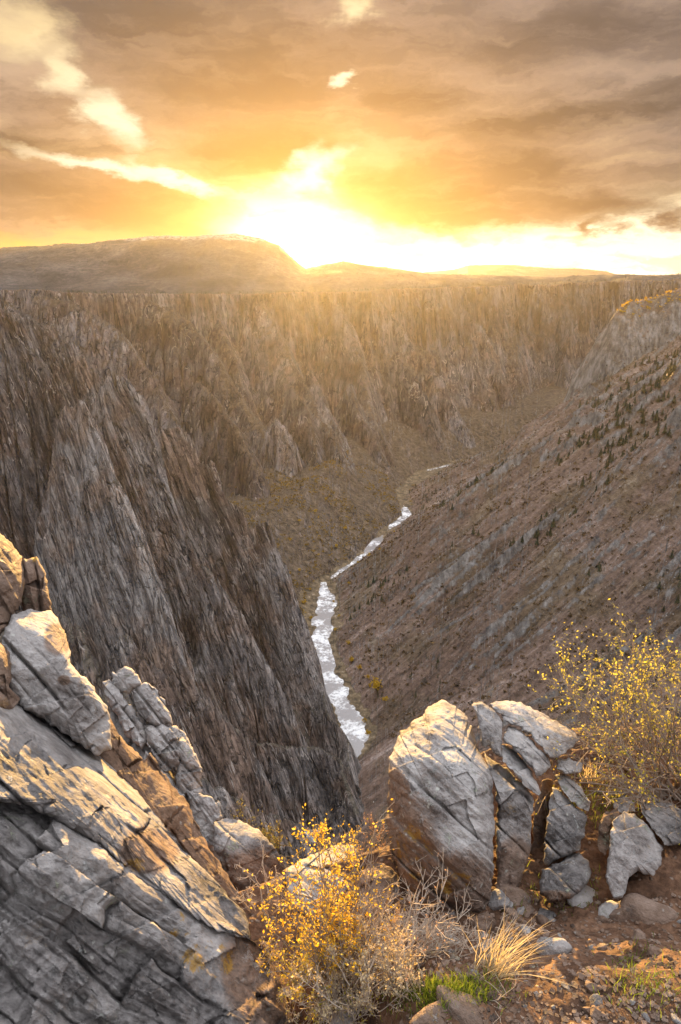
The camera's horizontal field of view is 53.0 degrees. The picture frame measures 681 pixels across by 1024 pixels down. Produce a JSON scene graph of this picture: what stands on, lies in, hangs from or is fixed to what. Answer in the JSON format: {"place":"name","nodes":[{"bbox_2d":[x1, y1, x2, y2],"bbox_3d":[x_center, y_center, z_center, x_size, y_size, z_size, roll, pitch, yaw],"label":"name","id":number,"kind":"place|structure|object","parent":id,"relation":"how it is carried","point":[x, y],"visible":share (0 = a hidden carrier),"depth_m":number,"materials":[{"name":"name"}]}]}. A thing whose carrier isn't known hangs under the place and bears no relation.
{"place":"outdoors","nodes":[
{"label":"outdoors","id":0,"kind":"place"},
{"bbox_2d":[0,307,364,891],"bbox_3d":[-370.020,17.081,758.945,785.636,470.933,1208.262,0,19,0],"label":"canyon cliff","id":1,"kind":"structure","parent":0,"point":[168,576],"depth_m":660.49,"materials":[{"name":"grey stone"}]},
{"bbox_2d":[0,278,680,626],"bbox_3d":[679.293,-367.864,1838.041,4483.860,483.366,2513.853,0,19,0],"label":"canyon wall","id":2,"kind":"structure","parent":0,"point":[245,392],"depth_m":1838.81,"materials":[{"name":"brown stone"}]},
{"bbox_2d":[0,233,680,293],"bbox_3d":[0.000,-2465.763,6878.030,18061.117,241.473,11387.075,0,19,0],"label":"plateau hills","id":3,"kind":"structure","parent":0,"point":[210,263],"depth_m":2559.35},
{"bbox_2d":[0,0,680,274],"label":"sky","id":4,"kind":"structure","parent":0,"point":[409,135],"materials":[{"name":"orange"}]},
{"bbox_2d":[304,464,451,842],"bbox_3d":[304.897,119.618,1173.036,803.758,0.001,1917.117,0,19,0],"label":"river","id":5,"kind":"structure","parent":0,"point":[350,717],"depth_m":929.39,"materials":[{"name":"liquid"}]},
{"bbox_2d":[299,456,468,846],"bbox_3d":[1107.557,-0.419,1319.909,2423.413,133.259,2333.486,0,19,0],"label":"canyon floor","id":6,"kind":"structure","parent":0,"point":[310,605],"depth_m":1086.14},
{"bbox_2d":[229,445,414,614],"bbox_3d":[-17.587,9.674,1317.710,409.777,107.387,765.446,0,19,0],"label":"brush","id":7,"kind":"object","parent":6,"relation":"on","point":[294,495],"visible":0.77,"depth_m":1368.57,"materials":[{"name":"green plant"}]},
{"bbox_2d":[238,722,680,1023],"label":"ground","id":8,"kind":"structure","parent":0,"point":[663,882],"depth_m":3.78,"materials":[{"name":"soil"}]},
{"bbox_2d":[0,703,250,939],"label":"rock slab","id":9,"kind":"object","parent":8,"relation":"on","point":[46,768],"visible":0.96,"depth_m":3.19,"materials":[{"name":"beige stone"}]},
{"bbox_2d":[2,609,111,755],"bbox_3d":[-1.577,0.910,3.830,0.518,0.752,0.858,-5,20,-15],"label":"rock block","id":10,"kind":"object","parent":9,"relation":"on","point":[50,685],"visible":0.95,"depth_m":3.56,"materials":[{"name":"grey stone"}]},
{"bbox_2d":[0,643,19,708],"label":"rock block","id":11,"kind":"object","parent":10,"relation":"on","point":[9,698],"visible":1,"depth_m":3.33,"materials":[{"name":"brown stone"}]},
{"bbox_2d":[0,534,24,634],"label":"rock block","id":12,"kind":"object","parent":11,"relation":"on","point":[12,581],"visible":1,"depth_m":3.75,"materials":[{"name":"brown stone"}]},
{"bbox_2d":[21,556,51,611],"bbox_3d":[-1.857,0.440,4.144,0.159,0.388,0.446,-8,21,-22],"label":"rock slab","id":13,"kind":"object","parent":10,"relation":"on","point":[35,596],"visible":0.93,"depth_m":3.99,"materials":[{"name":"brown stone"}]},
{"bbox_2d":[0,802,292,1023],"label":"rock slab","id":14,"kind":"object","parent":8,"relation":"on","point":[92,932],"visible":1,"depth_m":2.79,"materials":[{"name":"grey stone"}]},
{"bbox_2d":[102,666,222,860],"bbox_3d":[-1.349,1.951,5.157,1.430,1.295,0.499,17,25,39],"label":"rock outcrop","id":15,"kind":"object","parent":8,"relation":"on","point":[163,744],"visible":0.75,"depth_m":5.07,"materials":[{"name":"grey stone"}]},
{"bbox_2d":[99,718,251,917],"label":"rock ridge","id":16,"kind":"object","parent":8,"relation":"on","point":[160,795],"visible":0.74,"depth_m":3.93,"materials":[{"name":"orange brown rock"}]},
{"bbox_2d":[213,818,285,890],"bbox_3d":[-0.660,2.381,4.688,0.494,0.564,0.443,13,23,32],"label":"boulder","id":17,"kind":"object","parent":8,"relation":"on","point":[235,842],"visible":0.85,"depth_m":4.55,"materials":[{"name":"grey stone"}]},
{"bbox_2d":[234,836,292,910],"bbox_3d":[-0.430,2.053,3.806,0.348,0.325,0.330,0,19,0],"label":"bush","id":18,"kind":"object","parent":8,"relation":"on","point":[250,902],"visible":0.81,"depth_m":3.81,"materials":[{"name":"brown plant"}]},
{"bbox_2d":[230,796,304,867],"bbox_3d":[-0.719,2.817,5.851,0.716,0.698,0.598,17,26,40],"label":"juniper","id":19,"kind":"object","parent":8,"relation":"on","point":[269,837],"visible":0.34,"depth_m":5.88,"materials":[{"name":"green plant"}]},
{"bbox_2d":[282,844,358,920],"bbox_3d":[-0.017,2.356,4.373,0.555,0.441,0.869,11,22,28],"label":"boulder","id":20,"kind":"object","parent":8,"relation":"on","point":[293,872],"visible":0.26,"depth_m":4.17,"materials":[{"name":"grey stone"}]},
{"bbox_2d":[259,922,382,1023],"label":"brush","id":21,"kind":"object","parent":8,"relation":"on","point":[296,984],"visible":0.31,"depth_m":3.36,"materials":[{"name":"yellow plant"}]},
{"bbox_2d":[243,798,408,1002],"bbox_3d":[-0.058,1.942,3.490,0.851,1.020,0.971,0,19,0],"label":"bush","id":22,"kind":"object","parent":8,"relation":"on","point":[334,917],"visible":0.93,"depth_m":3.43,"materials":[{"name":"yellow plant"}]},
{"bbox_2d":[277,923,397,1023],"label":"brush","id":23,"kind":"object","parent":8,"relation":"on","point":[326,1008],"visible":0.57,"depth_m":3.27,"materials":[{"name":"plant"}]},
{"bbox_2d":[330,1002,355,1023],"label":"stone","id":24,"kind":"object","parent":8,"relation":"on","point":[333,1019],"visible":0.3,"depth_m":3.34,"materials":[{"name":"grey stone"}]},
{"bbox_2d":[285,898,437,1018],"bbox_3d":[0.188,2.053,3.129,0.751,0.358,0.553,5,20,14],"label":"brush","id":25,"kind":"object","parent":8,"relation":"on","point":[389,954],"visible":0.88,"depth_m":3.08,"materials":[{"name":"plant"}]},
{"bbox_2d":[337,811,388,853],"bbox_3d":[0.306,2.586,5.091,0.683,0.739,0.641,0,19,0],"label":"bush","id":26,"kind":"object","parent":8,"relation":"on","point":[379,836],"visible":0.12,"depth_m":5.16,"materials":[{"name":"brown plant"}]},
{"bbox_2d":[357,863,401,918],"bbox_3d":[0.244,2.285,4.095,0.293,0.246,0.390,0,19,0],"label":"boulder","id":27,"kind":"object","parent":8,"relation":"on","point":[388,873],"visible":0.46,"depth_m":4.08,"materials":[{"name":"brown stone"}]},
{"bbox_2d":[329,866,437,997],"bbox_3d":[0.204,2.167,3.512,0.605,0.740,0.626,0,19,0],"label":"bush","id":28,"kind":"object","parent":8,"relation":"on","point":[396,923],"visible":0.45,"depth_m":3.48,"materials":[{"name":"brown plant"}]},
{"bbox_2d":[409,999,444,1023],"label":"stone","id":29,"kind":"object","parent":8,"relation":"on","point":[430,1013],"visible":0.77,"depth_m":2.72,"materials":[{"name":"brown stone"}]},
{"bbox_2d":[417,918,455,937],"bbox_3d":[0.512,2.258,3.658,0.247,0.064,0.145,1,30,-18],"label":"stone","id":30,"kind":"object","parent":8,"relation":"on","point":[434,923],"visible":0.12,"depth_m":3.67,"materials":[{"name":"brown stone"}]},
{"bbox_2d":[436,910,447,917],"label":"stone","id":31,"kind":"object","parent":8,"relation":"on","point":[441,911],"visible":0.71,"depth_m":3.88,"materials":[{"name":"brown stone"}]},
{"bbox_2d":[352,849,553,1023],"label":"bush","id":32,"kind":"object","parent":8,"relation":"on","point":[439,937],"visible":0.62,"depth_m":3.16,"materials":[{"name":"grey plant"}]},
{"bbox_2d":[435,984,482,1023],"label":"stone","id":33,"kind":"object","parent":8,"relation":"on","point":[461,1009],"visible":0.94,"depth_m":2.75,"materials":[{"name":"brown stone"}]},
{"bbox_2d":[385,700,578,912],"bbox_3d":[0.870,1.858,4.512,1.030,1.122,1.609,11,22,29],"label":"split boulder","id":34,"kind":"object","parent":8,"relation":"on","point":[441,779],"visible":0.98,"depth_m":4.08,"materials":[{"name":"grey stone"}]},
{"bbox_2d":[469,912,495,930],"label":"stone","id":35,"kind":"object","parent":8,"relation":"on","point":[479,919],"visible":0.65,"depth_m":3.80,"materials":[{"name":"brown stone"}]},
{"bbox_2d":[480,931,488,937],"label":"stone","id":36,"kind":"object","parent":8,"relation":"on","point":[482,934],"visible":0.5,"depth_m":3.69,"materials":[{"name":"grey stone"}]},
{"bbox_2d":[487,989,503,1001],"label":"stone","id":37,"kind":"object","parent":8,"relation":"on","point":[489,994],"visible":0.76,"depth_m":2.83,"materials":[{"name":"grey stone"}]},
{"bbox_2d":[488,889,510,909],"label":"stone","id":38,"kind":"object","parent":8,"relation":"on","point":[499,898],"visible":0.91,"depth_m":3.96,"materials":[{"name":"grey stone"}]},
{"bbox_2d":[501,918,507,927],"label":"stone","id":39,"kind":"object","parent":8,"relation":"on","point":[506,922],"visible":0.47,"depth_m":3.79,"materials":[{"name":"brown stone"}]},
{"bbox_2d":[505,908,517,917],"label":"stone","id":40,"kind":"object","parent":8,"relation":"on","point":[512,911],"visible":0.7,"depth_m":3.90,"materials":[{"name":"brown stone"}]},
{"bbox_2d":[495,882,530,905],"bbox_3d":[1.014,2.272,4.027,0.234,0.048,0.145,30,60,24],"label":"stone","id":41,"kind":"object","parent":8,"relation":"on","point":[515,895],"visible":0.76,"depth_m":4.02,"materials":[{"name":"brown stone"}]},
{"bbox_2d":[463,893,574,986],"bbox_3d":[0.786,1.856,2.925,0.444,0.330,0.405,-10,22,-27],"label":"grass tuft","id":42,"kind":"object","parent":8,"relation":"on","point":[498,966],"visible":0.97,"depth_m":2.94,"materials":[{"name":"plant"}]},
{"bbox_2d":[516,915,523,923],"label":"stone","id":43,"kind":"object","parent":8,"relation":"on","point":[519,919],"visible":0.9,"depth_m":3.82,"materials":[{"name":"brown stone"}]},
{"bbox_2d":[515,941,526,950],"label":"stone","id":44,"kind":"object","parent":8,"relation":"on","point":[521,946],"visible":0.45,"depth_m":3.40,"materials":[{"name":"brown stone"}]},
{"bbox_2d":[517,906,524,914],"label":"stone","id":45,"kind":"object","parent":8,"relation":"on","point":[522,908],"visible":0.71,"depth_m":3.94,"materials":[{"name":"grey stone"}]},
{"bbox_2d":[366,762,680,1019],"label":"grass","id":46,"kind":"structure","parent":8,"relation":"on","point":[455,987],"depth_m":2.88,"materials":[{"name":"plant"}]},
{"bbox_2d":[520,926,530,933],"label":"stone","id":47,"kind":"object","parent":8,"relation":"on","point":[527,929],"visible":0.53,"depth_m":3.71,"materials":[{"name":"grey stone"}]},
{"bbox_2d":[524,905,534,913],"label":"stone","id":48,"kind":"object","parent":8,"relation":"on","point":[530,909],"visible":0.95,"depth_m":3.93,"materials":[{"name":"brown stone"}]},
{"bbox_2d":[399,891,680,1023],"bbox_3d":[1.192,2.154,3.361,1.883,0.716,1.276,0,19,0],"label":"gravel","id":49,"kind":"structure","parent":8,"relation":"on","point":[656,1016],"depth_m":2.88,"materials":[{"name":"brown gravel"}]},
{"bbox_2d":[536,914,548,924],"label":"stone","id":50,"kind":"object","parent":8,"relation":"on","point":[541,918],"visible":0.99,"depth_m":3.83,"materials":[{"name":"brown stone"}]},
{"bbox_2d":[538,908,552,916],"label":"stone","id":51,"kind":"object","parent":8,"relation":"on","point":[544,912],"visible":0.77,"depth_m":3.90,"materials":[{"name":"grey stone"}]},
{"bbox_2d":[542,930,548,936],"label":"stone","id":52,"kind":"object","parent":8,"relation":"on","point":[544,934],"visible":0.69,"depth_m":3.65,"materials":[{"name":"brown stone"}]},
{"bbox_2d":[547,914,555,921],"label":"stone","id":53,"kind":"object","parent":8,"relation":"on","point":[551,918],"visible":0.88,"depth_m":3.84,"materials":[{"name":"grey stone"}]},
{"bbox_2d":[534,937,571,954],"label":"stone","id":54,"kind":"object","parent":8,"relation":"on","point":[554,945],"visible":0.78,"depth_m":3.31,"materials":[{"name":"grey stone"}]},
{"bbox_2d":[552,978,558,984],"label":"stone","id":55,"kind":"object","parent":8,"relation":"on","point":[556,982],"visible":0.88,"depth_m":2.90,"materials":[{"name":"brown stone"}]},
{"bbox_2d":[554,899,565,907],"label":"stone","id":56,"kind":"object","parent":8,"relation":"on","point":[561,904],"visible":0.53,"depth_m":3.98,"materials":[{"name":"brown stone"}]},
{"bbox_2d":[543,787,587,865],"bbox_3d":[1.414,2.003,4.295,0.241,0.305,0.513,8,21,22],"label":"rock block","id":57,"kind":"object","parent":8,"relation":"on","point":[566,818],"visible":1,"depth_m":4.26,"materials":[{"name":"grey stone"}]},
{"bbox_2d":[555,774,590,810],"bbox_3d":[1.523,1.835,4.482,0.238,0.217,0.284,0,19,0],"label":"rock slab","id":58,"kind":"object","parent":57,"relation":"on","point":[569,787],"visible":0.92,"depth_m":4.42,"materials":[{"name":"grey stone"}]},
{"bbox_2d":[556,757,582,774],"bbox_3d":[1.513,1.692,4.527,0.168,0.140,0.299,10,22,27],"label":"rock slab","id":59,"kind":"object","parent":58,"relation":"on","point":[567,766],"visible":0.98,"depth_m":4.47,"materials":[{"name":"grey stone"}]},
{"bbox_2d":[539,852,591,902],"bbox_3d":[1.351,2.172,4.073,0.582,0.271,0.266,-15,24,-36],"label":"rock block","id":60,"kind":"object","parent":8,"relation":"on","point":[567,877],"visible":1,"depth_m":3.94,"materials":[{"name":"grey stone"}]},
{"bbox_2d":[567,885,595,907],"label":"stone","id":61,"kind":"object","parent":8,"relation":"on","point":[582,896],"visible":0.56,"depth_m":4.00,"materials":[{"name":"grey stone"}]},
{"bbox_2d":[584,980,596,993],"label":"stone","id":62,"kind":"object","parent":8,"relation":"on","point":[588,986],"visible":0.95,"depth_m":2.85,"materials":[{"name":"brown stone"}]},
{"bbox_2d":[590,1005,600,1020],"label":"stone","id":63,"kind":"object","parent":8,"relation":"on","point":[595,1014],"visible":1,"depth_m":2.72,"materials":[{"name":"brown stone"}]},
{"bbox_2d":[589,993,602,1006],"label":"stone","id":64,"kind":"object","parent":8,"relation":"on","point":[596,998],"visible":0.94,"depth_m":2.79,"materials":[{"name":"grey stone"}]},
{"bbox_2d":[580,757,614,786],"bbox_3d":[1.843,1.843,4.878,0.269,0.158,0.283,10,21,25],"label":"grass tuft","id":65,"kind":"object","parent":8,"relation":"on","point":[594,776],"visible":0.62,"depth_m":4.89,"materials":[{"name":"plant"}]},
{"bbox_2d":[596,984,602,990],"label":"stone","id":66,"kind":"object","parent":8,"relation":"on","point":[598,987],"visible":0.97,"depth_m":2.85,"materials":[{"name":"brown stone"}]},
{"bbox_2d":[596,943,607,949],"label":"stone","id":67,"kind":"object","parent":8,"relation":"on","point":[601,946],"visible":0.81,"depth_m":3.49,"materials":[{"name":"brown stone"}]},
{"bbox_2d":[597,915,609,922],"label":"stone","id":68,"kind":"object","parent":8,"relation":"on","point":[602,919],"visible":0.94,"depth_m":3.85,"materials":[{"name":"brown stone"}]},
{"bbox_2d":[528,598,680,844],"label":"bush","id":69,"kind":"object","parent":8,"relation":"on","point":[645,779],"visible":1,"depth_m":4.58,"materials":[{"name":"yellow plant"}]},
{"bbox_2d":[598,900,618,917],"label":"stone","id":70,"kind":"object","parent":8,"relation":"on","point":[606,908],"visible":0.69,"depth_m":3.91,"materials":[{"name":"grey stone"}]},
{"bbox_2d":[609,906,629,922],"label":"stone","id":71,"kind":"object","parent":8,"relation":"on","point":[621,914],"visible":0.94,"depth_m":3.85,"materials":[{"name":"brown stone"}]},
{"bbox_2d":[613,794,634,812],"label":"rock","id":72,"kind":"object","parent":8,"relation":"on","point":[621,808],"visible":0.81,"depth_m":4.44,"materials":[{"name":"grey stone"}]},
{"bbox_2d":[606,811,662,898],"bbox_3d":[1.768,2.084,4.116,0.304,0.326,0.704,10,22,27],"label":"rock block","id":73,"kind":"object","parent":8,"relation":"on","point":[635,846],"visible":1,"depth_m":4.04,"materials":[{"name":"grey stone"}]},
{"bbox_2d":[597,808,619,854],"bbox_3d":[1.666,1.994,4.276,0.094,0.173,0.338,13,23,32],"label":"rock slab","id":74,"kind":"object","parent":73,"relation":"on","point":[604,829],"visible":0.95,"depth_m":4.24,"materials":[{"name":"brown stone"}]},
{"bbox_2d":[632,928,645,938],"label":"stone","id":75,"kind":"object","parent":8,"relation":"on","point":[638,933],"visible":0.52,"depth_m":3.58,"materials":[{"name":"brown stone"}]},
{"bbox_2d":[641,1012,649,1022],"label":"stone","id":76,"kind":"object","parent":8,"relation":"on","point":[645,1016],"visible":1,"depth_m":2.72,"materials":[{"name":"grey stone"}]},
{"bbox_2d":[619,893,678,923],"bbox_3d":[1.784,2.301,3.907,0.374,0.133,0.249,3,30,-13],"label":"stone","id":77,"kind":"object","parent":8,"relation":"on","point":[643,909],"visible":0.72,"depth_m":3.87,"materials":[{"name":"brown stone"}]},
{"bbox_2d":[648,946,661,956],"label":"stone","id":78,"kind":"object","parent":8,"relation":"on","point":[654,950],"visible":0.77,"depth_m":3.25,"materials":[{"name":"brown stone"}]},
{"bbox_2d":[655,960,663,965],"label":"stone","id":79,"kind":"object","parent":8,"relation":"on","point":[658,962],"visible":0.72,"depth_m":3.08,"materials":[{"name":"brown stone"}]},
{"bbox_2d":[639,798,680,845],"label":"rock slab","id":80,"kind":"object","parent":8,"relation":"on","point":[662,824],"visible":0.9,"depth_m":4.34,"materials":[{"name":"grey stone"}]},
{"bbox_2d":[671,1013,680,1023],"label":"stone","id":81,"kind":"object","parent":8,"relation":"on","point":[675,1018],"visible":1,"depth_m":2.72,"materials":[{"name":"grey stone"}]},
{"bbox_2d":[321,288,680,853],"bbox_3d":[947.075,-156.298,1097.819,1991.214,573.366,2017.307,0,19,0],"label":"hillside","id":82,"kind":"structure","parent":0,"point":[652,328],"depth_m":850.78,"materials":[{"name":"brown soil"}]},
{"bbox_2d":[60,272,680,716],"bbox_3d":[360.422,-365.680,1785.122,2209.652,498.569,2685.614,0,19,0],"label":"forest","id":83,"kind":"object","parent":82,"relation":"on","point":[496,446],"visible":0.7,"depth_m":1527.52,"materials":[{"name":"green plant"}]},
{"bbox_2d":[368,676,382,689],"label":"cottonwood","id":84,"kind":"object","parent":82,"relation":"on","point":[376,683],"visible":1,"depth_m":833.00,"materials":[{"name":"yellow plant"}]},
{"bbox_2d":[335,336,680,736],"bbox_3d":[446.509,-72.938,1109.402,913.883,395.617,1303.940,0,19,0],"label":"scrub","id":85,"kind":"object","parent":82,"relation":"on","point":[502,580],"visible":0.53,"depth_m":884.94,"materials":[{"name":"brown plant"}]},
{"bbox_2d":[594,429,599,438],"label":"conifer","id":86,"kind":"object","parent":82,"relation":"on","point":[597,435],"visible":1,"depth_m":1002.63,"materials":[{"name":"green plant"}]},
{"bbox_2d":[617,290,680,316],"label":"shrubbery","id":87,"kind":"object","parent":82,"relation":"on","point":[645,298],"visible":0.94,"depth_m":1685.26,"materials":[{"name":"yellow plant"}]},
{"bbox_2d":[652,411,658,420],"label":"conifer","id":88,"kind":"object","parent":82,"relation":"on","point":[656,416],"visible":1,"depth_m":982.00,"materials":[{"name":"green plant"}]},
{"bbox_2d":[660,391,665,400],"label":"conifer","id":89,"kind":"object","parent":82,"relation":"on","point":[663,398],"visible":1,"depth_m":996.36,"materials":[{"name":"green plant"}]},
{"bbox_2d":[662,423,667,433],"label":"conifer","id":90,"kind":"object","parent":82,"relation":"on","point":[664,429],"visible":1,"depth_m":845.43,"materials":[{"name":"green plant"}]}
]}

